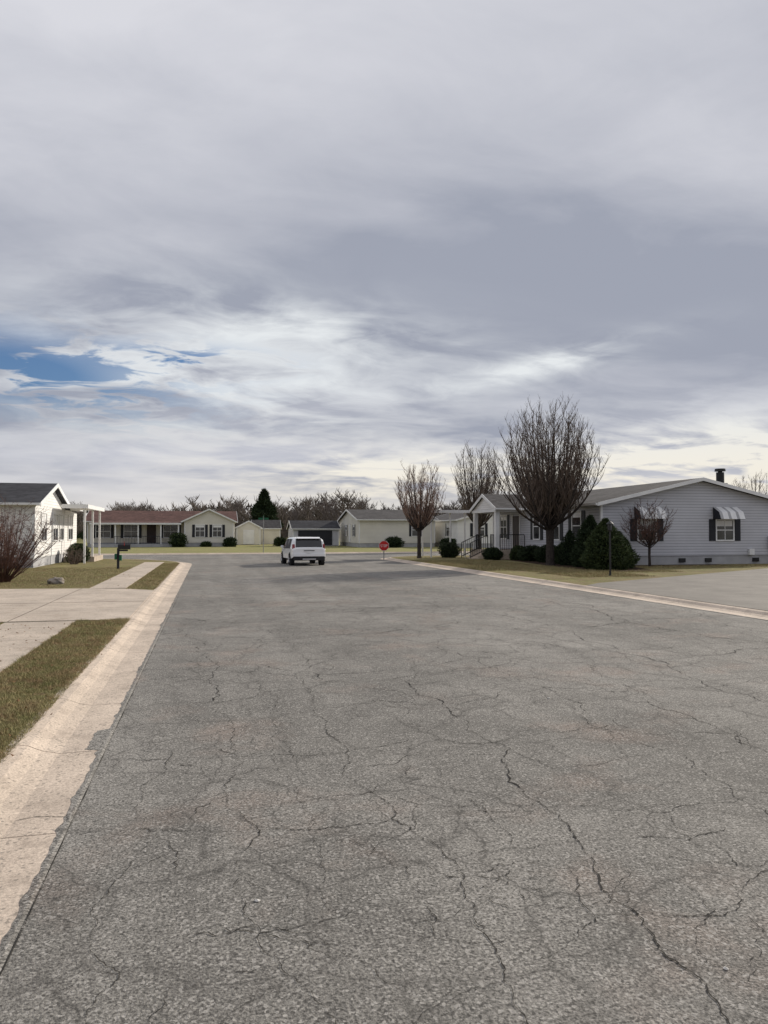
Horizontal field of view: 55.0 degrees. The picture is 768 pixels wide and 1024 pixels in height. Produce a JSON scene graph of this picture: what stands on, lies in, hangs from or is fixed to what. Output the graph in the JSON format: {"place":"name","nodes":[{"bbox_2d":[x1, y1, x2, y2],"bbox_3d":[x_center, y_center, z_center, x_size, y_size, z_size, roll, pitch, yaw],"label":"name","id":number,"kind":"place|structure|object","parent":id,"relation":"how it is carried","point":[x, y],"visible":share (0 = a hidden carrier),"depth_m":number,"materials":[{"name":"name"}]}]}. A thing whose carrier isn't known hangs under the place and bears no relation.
{"place":"outdoors","nodes":[
{"label":"outdoors","id":0,"kind":"place"},
{"bbox_2d":[0,621,74,671],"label":"pavement","id":1,"kind":"structure","parent":0,"point":[14,642],"depth_m":11.37,"materials":[{"name":"concrete"}]},
{"bbox_2d":[0,492,76,567],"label":"walls","id":2,"kind":"structure","parent":0,"point":[52,503],"depth_m":35.91,"materials":[{"name":"white"}]},
{"bbox_2d":[0,483,82,510],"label":"roof","id":3,"kind":"structure","parent":2,"relation":"on","point":[24,494],"depth_m":35.25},
{"bbox_2d":[41,512,72,541],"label":"windows","id":4,"kind":"structure","parent":2,"relation":"attached to","point":[58,519],"depth_m":38.68,"materials":[{"name":"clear glass"}]},
{"bbox_2d":[0,559,179,762],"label":"lawn","id":5,"kind":"structure","parent":0,"point":[105,563],"depth_m":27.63,"materials":[{"name":"green plant"}]},
{"bbox_2d":[0,498,59,582],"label":"bare shrub","id":6,"kind":"object","parent":5,"relation":"on","point":[7,564],"visible":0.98,"depth_m":23.93,"materials":[{"name":"brown plant"}]},
{"bbox_2d":[47,577,64,583],"bbox_3d":[-10.281,2.199,23.111,0.511,0.345,0.453,0,-2,-13],"label":"landscape rock","id":7,"kind":"object","parent":5,"relation":"on","point":[57,580],"visible":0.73,"depth_m":22.97,"materials":[{"name":"grey stone"}]},
{"bbox_2d":[61,545,86,563],"bbox_3d":[-15.676,2.122,37.384,1.231,1.176,1.065,0,-2,11],"label":"bare shrub","id":8,"kind":"object","parent":5,"relation":"on","point":[69,559],"visible":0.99,"depth_m":37.25,"materials":[{"name":"brown plant"}]},
{"bbox_2d":[63,542,90,562],"bbox_3d":[-16.452,2.162,39.617,1.433,1.148,1.354,1,-2,-29],"label":"evergreen shrub","id":9,"kind":"object","parent":5,"relation":"on","point":[79,545],"visible":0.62,"depth_m":39.38,"materials":[{"name":"green plant"}]},
{"bbox_2d":[0,588,154,622],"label":"driveway","id":10,"kind":"structure","parent":5,"relation":"on","point":[89,603],"depth_m":16.38,"materials":[{"name":"concrete"}]},
{"bbox_2d":[60,504,104,562],"bbox_3d":[-16.784,1.220,40.876,1.620,3.080,6.260,0,-2,-13],"label":"porch","id":11,"kind":"object","parent":5,"relation":"on","point":[93,558],"visible":0.93,"depth_m":40.63,"materials":[{"name":"paint"}]},
{"bbox_2d":[114,541,130,568],"bbox_3d":[-11.537,1.928,32.574,0.650,1.270,0.300,0,-2,-13],"label":"mailbox","id":12,"kind":"object","parent":5,"relation":"on","point":[118,557],"visible":0.95,"depth_m":32.48,"materials":[{"name":"paint"}]},
{"bbox_2d":[0,561,634,755],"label":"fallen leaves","id":13,"kind":"object","parent":5,"relation":"on","point":[74,637],"visible":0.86,"depth_m":11.07,"materials":[{"name":"brown plant"}]},
{"bbox_2d":[91,562,163,588],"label":"pavement","id":14,"kind":"structure","parent":0,"point":[129,577],"depth_m":26.21,"materials":[{"name":"concrete"}]},
{"bbox_2d":[87,510,234,546],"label":"walls","id":15,"kind":"structure","parent":0,"point":[209,518],"depth_m":83.66,"materials":[{"name":"beige"}]},
{"bbox_2d":[94,524,224,542],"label":"windows","id":16,"kind":"structure","parent":15,"relation":"attached to","point":[107,531],"depth_m":83.76,"materials":[{"name":"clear glass"}]},
{"bbox_2d":[83,509,237,524],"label":"roof","id":17,"kind":"structure","parent":15,"relation":"on","point":[147,517],"depth_m":85.22,"materials":[{"name":"brown"}]},
{"bbox_2d":[77,538,486,553],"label":"lawn","id":18,"kind":"structure","parent":0,"point":[269,548],"depth_m":70.07,"materials":[{"name":"green plant"}]},
{"bbox_2d":[89,524,178,546],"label":"porch","id":19,"kind":"object","parent":18,"relation":"on","point":[134,544],"visible":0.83,"depth_m":81.51,"materials":[{"name":"paint"}]},
{"bbox_2d":[167,532,188,546],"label":"evergreen shrub","id":20,"kind":"object","parent":18,"relation":"on","point":[178,539],"visible":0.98,"depth_m":81.01,"materials":[{"name":"green plant"}]},
{"bbox_2d":[199,541,211,546],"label":"evergreen shrub","id":21,"kind":"object","parent":18,"relation":"on","point":[206,544],"visible":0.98,"depth_m":82.51,"materials":[{"name":"green plant"}]},
{"bbox_2d":[222,537,237,546],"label":"evergreen shrub","id":22,"kind":"object","parent":18,"relation":"on","point":[229,542],"visible":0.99,"depth_m":82.57,"materials":[{"name":"green plant"}]},
{"bbox_2d":[235,521,261,544],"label":"storage shed","id":23,"kind":"structure","parent":18,"relation":"on","point":[248,532],"depth_m":95.48,"materials":[{"name":"beige wood"}]},
{"bbox_2d":[258,515,268,552],"bbox_3d":[-9.629,1.796,58.947,0.580,3.040,0.580,-1,-2,32],"label":"street name sign","id":24,"kind":"object","parent":18,"relation":"on","point":[263,518],"visible":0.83,"depth_m":58.92,"materials":[{"name":"metal"}]},
{"bbox_2d":[247,488,283,530],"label":"pine tree","id":25,"kind":"object","parent":18,"relation":"on","point":[264,505],"visible":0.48,"depth_m":112.97,"materials":[{"name":"green plant"}]},
{"bbox_2d":[251,520,281,543],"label":"storage shed","id":26,"kind":"structure","parent":18,"relation":"on","point":[272,528],"depth_m":100.75,"materials":[{"name":"beige"}]},
{"bbox_2d":[70,487,467,537],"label":"distant trees","id":27,"kind":"object","parent":18,"relation":"on","point":[312,510],"visible":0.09,"depth_m":155.49,"materials":[{"name":"brown plant"}]},
{"bbox_2d":[273,536,286,545],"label":"evergreen shrub","id":28,"kind":"object","parent":18,"relation":"on","point":[278,541],"visible":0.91,"depth_m":87.03,"materials":[{"name":"green plant"}]},
{"bbox_2d":[384,535,405,547],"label":"evergreen shrub","id":29,"kind":"object","parent":18,"relation":"on","point":[394,542],"visible":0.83,"depth_m":78.29,"materials":[{"name":"green plant"}]},
{"bbox_2d":[438,537,456,545],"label":"evergreen shrub","id":30,"kind":"object","parent":18,"relation":"on","point":[444,540],"visible":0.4,"depth_m":76.18,"materials":[{"name":"green plant"}]},
{"bbox_2d":[451,442,510,541],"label":"bare pear tree","id":31,"kind":"object","parent":18,"relation":"on","point":[485,488],"visible":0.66,"depth_m":65.89,"materials":[{"name":"brown plant"}]},
{"bbox_2d":[286,520,340,545],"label":"dark garage","id":32,"kind":"structure","parent":0,"point":[327,532],"depth_m":86.80,"materials":[{"name":"grey"}]},
{"bbox_2d":[0,553,767,1023],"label":"road","id":33,"kind":"structure","parent":0,"point":[154,911],"depth_m":4.41,"materials":[{"name":"grey asphalt"}]},
{"bbox_2d":[0,559,191,944],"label":"kerb","id":34,"kind":"structure","parent":33,"relation":"on","point":[41,775],"depth_m":5.60,"materials":[{"name":"concrete"}]},
{"bbox_2d":[89,551,469,554],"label":"kerb","id":35,"kind":"structure","parent":33,"relation":"on","point":[248,553],"depth_m":57.51,"materials":[{"name":"concrete"}]},
{"bbox_2d":[280,537,324,565],"bbox_3d":[-4.349,2.074,39.240,2.038,1.512,3.767,0,-2,-17],"label":"white hatchback car","id":36,"kind":"object","parent":33,"relation":"on","point":[310,549],"visible":0.98,"depth_m":37.62,"materials":[{"name":"paint"}]},
{"bbox_2d":[0,580,767,1023],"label":"road cracks","id":37,"kind":"object","parent":33,"relation":"on","point":[428,840],"visible":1,"depth_m":3.85,"materials":[{"name":"black asphalt"}]},
{"bbox_2d":[0,560,767,970],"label":"road edge","id":38,"kind":"object","parent":33,"relation":"on","point":[100,740],"visible":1,"depth_m":4.54,"materials":[{"name":"concrete"}]},
{"bbox_2d":[107,676,728,1008],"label":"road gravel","id":39,"kind":"structure","parent":33,"relation":"on","point":[724,967],"depth_m":3.40,"materials":[{"name":"grey gravel"}]},
{"bbox_2d":[381,555,767,619],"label":"kerb","id":40,"kind":"structure","parent":33,"relation":"on","point":[748,612],"depth_m":19.93,"materials":[{"name":"concrete"}]},
{"bbox_2d":[0,0,767,516],"label":"sky","id":41,"kind":"structure","parent":0,"point":[288,249],"materials":[{"name":"grey"}]},
{"bbox_2d":[339,512,434,546],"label":"walls","id":42,"kind":"structure","parent":0,"point":[371,533],"depth_m":81.00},
{"bbox_2d":[345,524,421,541],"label":"windows","id":43,"kind":"structure","parent":42,"relation":"attached to","point":[412,531],"depth_m":82.90,"materials":[{"name":"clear glass"}]},
{"bbox_2d":[337,509,438,521],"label":"roof","id":44,"kind":"structure","parent":42,"relation":"on","point":[374,515],"depth_m":83.00,"materials":[{"name":"grey"}]},
{"bbox_2d":[435,514,492,547],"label":"walls","id":45,"kind":"structure","parent":0,"point":[457,530],"depth_m":78.69,"materials":[{"name":"white"}]},
{"bbox_2d":[435,513,468,521],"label":"roof","id":46,"kind":"structure","parent":45,"relation":"on","point":[454,517],"depth_m":83.47,"materials":[{"name":"grey"}]},
{"bbox_2d":[445,523,487,536],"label":"windows","id":47,"kind":"structure","parent":45,"relation":"attached to","point":[484,530],"depth_m":78.57,"materials":[{"name":"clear glass"}]},
{"bbox_2d":[472,512,499,549],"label":"porch pillars","id":48,"kind":"structure","parent":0,"point":[496,528],"depth_m":44.17,"materials":[{"name":"white wood"}]},
{"bbox_2d":[470,494,524,513],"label":"porch roof","id":49,"kind":"structure","parent":48,"relation":"on","point":[488,503],"depth_m":45.35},
{"bbox_2d":[391,555,767,585],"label":"lawn","id":50,"kind":"structure","parent":0,"point":[586,581],"depth_m":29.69,"materials":[{"name":"green plant"}]},
{"bbox_2d":[394,459,446,557],"bbox_3d":[2.073,-0.216,46.676,3.502,6.429,3.471,0,-2,-13],"label":"bare pear tree","id":51,"kind":"object","parent":50,"relation":"on","point":[418,523],"visible":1,"depth_m":46.17,"materials":[{"name":"brown plant"}]},
{"bbox_2d":[418,510,469,556],"bbox_3d":[3.959,1.432,48.950,2.800,3.060,2.360,0,-2,-13],"label":"awning","id":52,"kind":"object","parent":50,"relation":"on","point":[454,511],"visible":0.63,"depth_m":48.06,"materials":[{"name":"white metal"}]},
{"bbox_2d":[437,541,460,557],"bbox_3d":[4.209,2.407,47.431,1.538,1.112,1.529,-1,-2,39],"label":"evergreen shrub","id":53,"kind":"object","parent":50,"relation":"on","point":[448,550],"visible":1,"depth_m":47.08,"materials":[{"name":"green plant"}]},
{"bbox_2d":[468,549,510,558],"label":"porch floor","id":54,"kind":"structure","parent":50,"relation":"on","point":[506,552],"depth_m":45.03,"materials":[{"name":"concrete"}]},
{"bbox_2d":[461,534,524,557],"bbox_3d":[6.324,2.092,45.231,2.271,1.456,4.024,1,-2,-39],"label":"porch railing","id":55,"kind":"object","parent":54,"relation":"on","point":[480,542],"visible":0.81,"depth_m":44.96,"materials":[{"name":"black metal"}]},
{"bbox_2d":[481,546,503,559],"bbox_3d":[6.379,2.439,43.184,1.407,0.914,1.340,0,-2,-13],"label":"evergreen shrub","id":56,"kind":"object","parent":50,"relation":"on","point":[492,553],"visible":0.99,"depth_m":42.90,"materials":[{"name":"green plant"}]},
{"bbox_2d":[606,521,612,574],"bbox_3d":[8.381,1.380,27.360,0.266,2.100,0.266,0,-2,-13],"label":"yard lamp post","id":57,"kind":"object","parent":50,"relation":"on","point":[609,525],"visible":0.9,"depth_m":27.33,"materials":[{"name":"black metal"}]},
{"bbox_2d":[506,559,724,571],"bbox_3d":[11.856,2.659,37.769,9.400,0.030,13.700,0,-2,-13],"label":"mulch bed","id":58,"kind":"object","parent":50,"relation":"on","point":[570,566],"visible":0.43,"depth_m":35.67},
{"bbox_2d":[508,545,522,559],"bbox_3d":[7.846,2.348,42.773,1.332,0.943,1.303,0,-2,-1],"label":"evergreen shrub","id":59,"kind":"object","parent":58,"relation":"on","point":[513,552],"visible":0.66,"depth_m":42.52,"materials":[{"name":"green plant"}]},
{"bbox_2d":[516,544,539,560],"bbox_3d":[8.245,2.317,41.239,1.731,1.054,1.610,0,-2,-13],"label":"evergreen shrub","id":60,"kind":"object","parent":58,"relation":"on","point":[524,553],"visible":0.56,"depth_m":40.85,"materials":[{"name":"green plant"}]},
{"bbox_2d":[531,544,557,562],"bbox_3d":[8.806,2.206,39.360,1.855,1.028,1.677,0,-2,-13],"label":"evergreen shrub","id":61,"kind":"object","parent":58,"relation":"on","point":[540,554],"visible":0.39,"depth_m":39.20,"materials":[{"name":"green plant"}]},
{"bbox_2d":[486,395,609,564],"bbox_3d":[8.023,-1.604,36.078,5.930,8.623,5.418,1,-2,-40],"label":"bare pear tree","id":62,"kind":"object","parent":58,"relation":"on","point":[548,503],"visible":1,"depth_m":35.52,"materials":[{"name":"brown plant"}]},
{"bbox_2d":[554,543,561,563],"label":"evergreen shrub","id":63,"kind":"object","parent":58,"relation":"on","point":[556,549],"visible":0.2,"depth_m":37.26,"materials":[{"name":"green plant"}]},
{"bbox_2d":[554,530,575,565],"bbox_3d":[9.091,1.751,35.994,1.475,1.927,1.419,1,-2,-41],"label":"evergreen shrub","id":64,"kind":"object","parent":58,"relation":"on","point":[568,540],"visible":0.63,"depth_m":35.83,"materials":[{"name":"green plant"}]},
{"bbox_2d":[569,514,596,566],"bbox_3d":[9.619,1.343,34.383,1.935,2.547,2.066,0,-2,-13],"label":"arborvitae","id":65,"kind":"object","parent":58,"relation":"on","point":[588,525],"visible":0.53,"depth_m":34.16,"materials":[{"name":"green plant"}]},
{"bbox_2d":[576,517,635,569],"bbox_3d":[9.553,1.384,31.951,2.351,2.374,2.503,0,-2,-13],"label":"arborvitae","id":66,"kind":"object","parent":58,"relation":"on","point":[594,555],"visible":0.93,"depth_m":31.44,"materials":[{"name":"green plant"}]},
{"bbox_2d":[618,531,641,567],"bbox_3d":[10.615,1.710,33.254,1.734,1.805,1.874,0,-2,-13],"label":"arborvitae","id":67,"kind":"object","parent":58,"relation":"on","point":[637,558],"visible":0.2,"depth_m":32.80,"materials":[{"name":"green plant"}]},
{"bbox_2d":[621,495,675,566],"bbox_3d":[12.352,0.952,34.813,2.586,3.444,2.600,0,-2,8],"label":"bare ornamental tree","id":68,"kind":"object","parent":58,"relation":"on","point":[651,534],"visible":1,"depth_m":34.61,"materials":[{"name":"brown plant"}]},
{"bbox_2d":[493,481,767,564],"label":"walls","id":69,"kind":"structure","parent":50,"relation":"on","point":[686,534],"depth_m":37.22,"materials":[{"name":"grey"}]},
{"bbox_2d":[512,514,520,547],"bbox_3d":[8.191,1.253,45.726,0.058,2.200,1.200,0,-2,-13],"label":"door","id":70,"kind":"structure","parent":69,"relation":"attached to","point":[516,524],"depth_m":45.63,"materials":[{"name":"paint"}]},
{"bbox_2d":[500,506,744,540],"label":"windows","id":71,"kind":"structure","parent":69,"relation":"attached to","point":[724,524],"depth_m":37.51,"materials":[{"name":"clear glass"}]},
{"bbox_2d":[520,477,767,510],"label":"roof","id":72,"kind":"structure","parent":69,"relation":"on","point":[597,497],"depth_m":37.44,"materials":[{"name":"grey"}]},
{"bbox_2d":[714,468,727,483],"bbox_3d":[18.553,-1.535,40.714,0.575,1.700,0.578,0,-2,-13],"label":"chimney","id":73,"kind":"object","parent":72,"relation":"on","point":[719,474],"visible":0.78,"depth_m":40.54,"materials":[{"name":"black metal"}]},
{"bbox_2d":[635,536,767,562],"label":"vents","id":74,"kind":"object","parent":69,"relation":"attached to","point":[751,551],"visible":0.83,"depth_m":37.68,"materials":[{"name":"black metal"}]},
{"bbox_2d":[587,568,767,610],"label":"driveway","id":75,"kind":"structure","parent":0,"point":[745,589],"depth_m":21.47,"materials":[{"name":"concrete"}]},
{"label":"ground","id":76,"kind":"structure","parent":0,"visible":0},
{"bbox_2d":[77,500,441,538],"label":"distant undergrowth","id":77,"kind":"object","parent":76,"relation":"on","point":[294,515],"depth_m":176.72,"materials":[{"name":"brown plant"}]},
{"bbox_2d":[379,541,388,559],"bbox_3d":[-0.007,2.421,45.813,0.619,1.270,0.049,0,-2,-7],"label":"stop sign","id":78,"kind":"object","parent":76,"relation":"on","point":[383,546],"visible":0.98,"depth_m":45.80,"materials":[{"name":"metal"}]},
{"bbox_2d":[733,469,767,494],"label":"bare tree","id":79,"kind":"object","parent":76,"relation":"on","point":[746,483],"visible":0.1,"depth_m":67.75,"materials":[{"name":"brown plant"}]}
]}

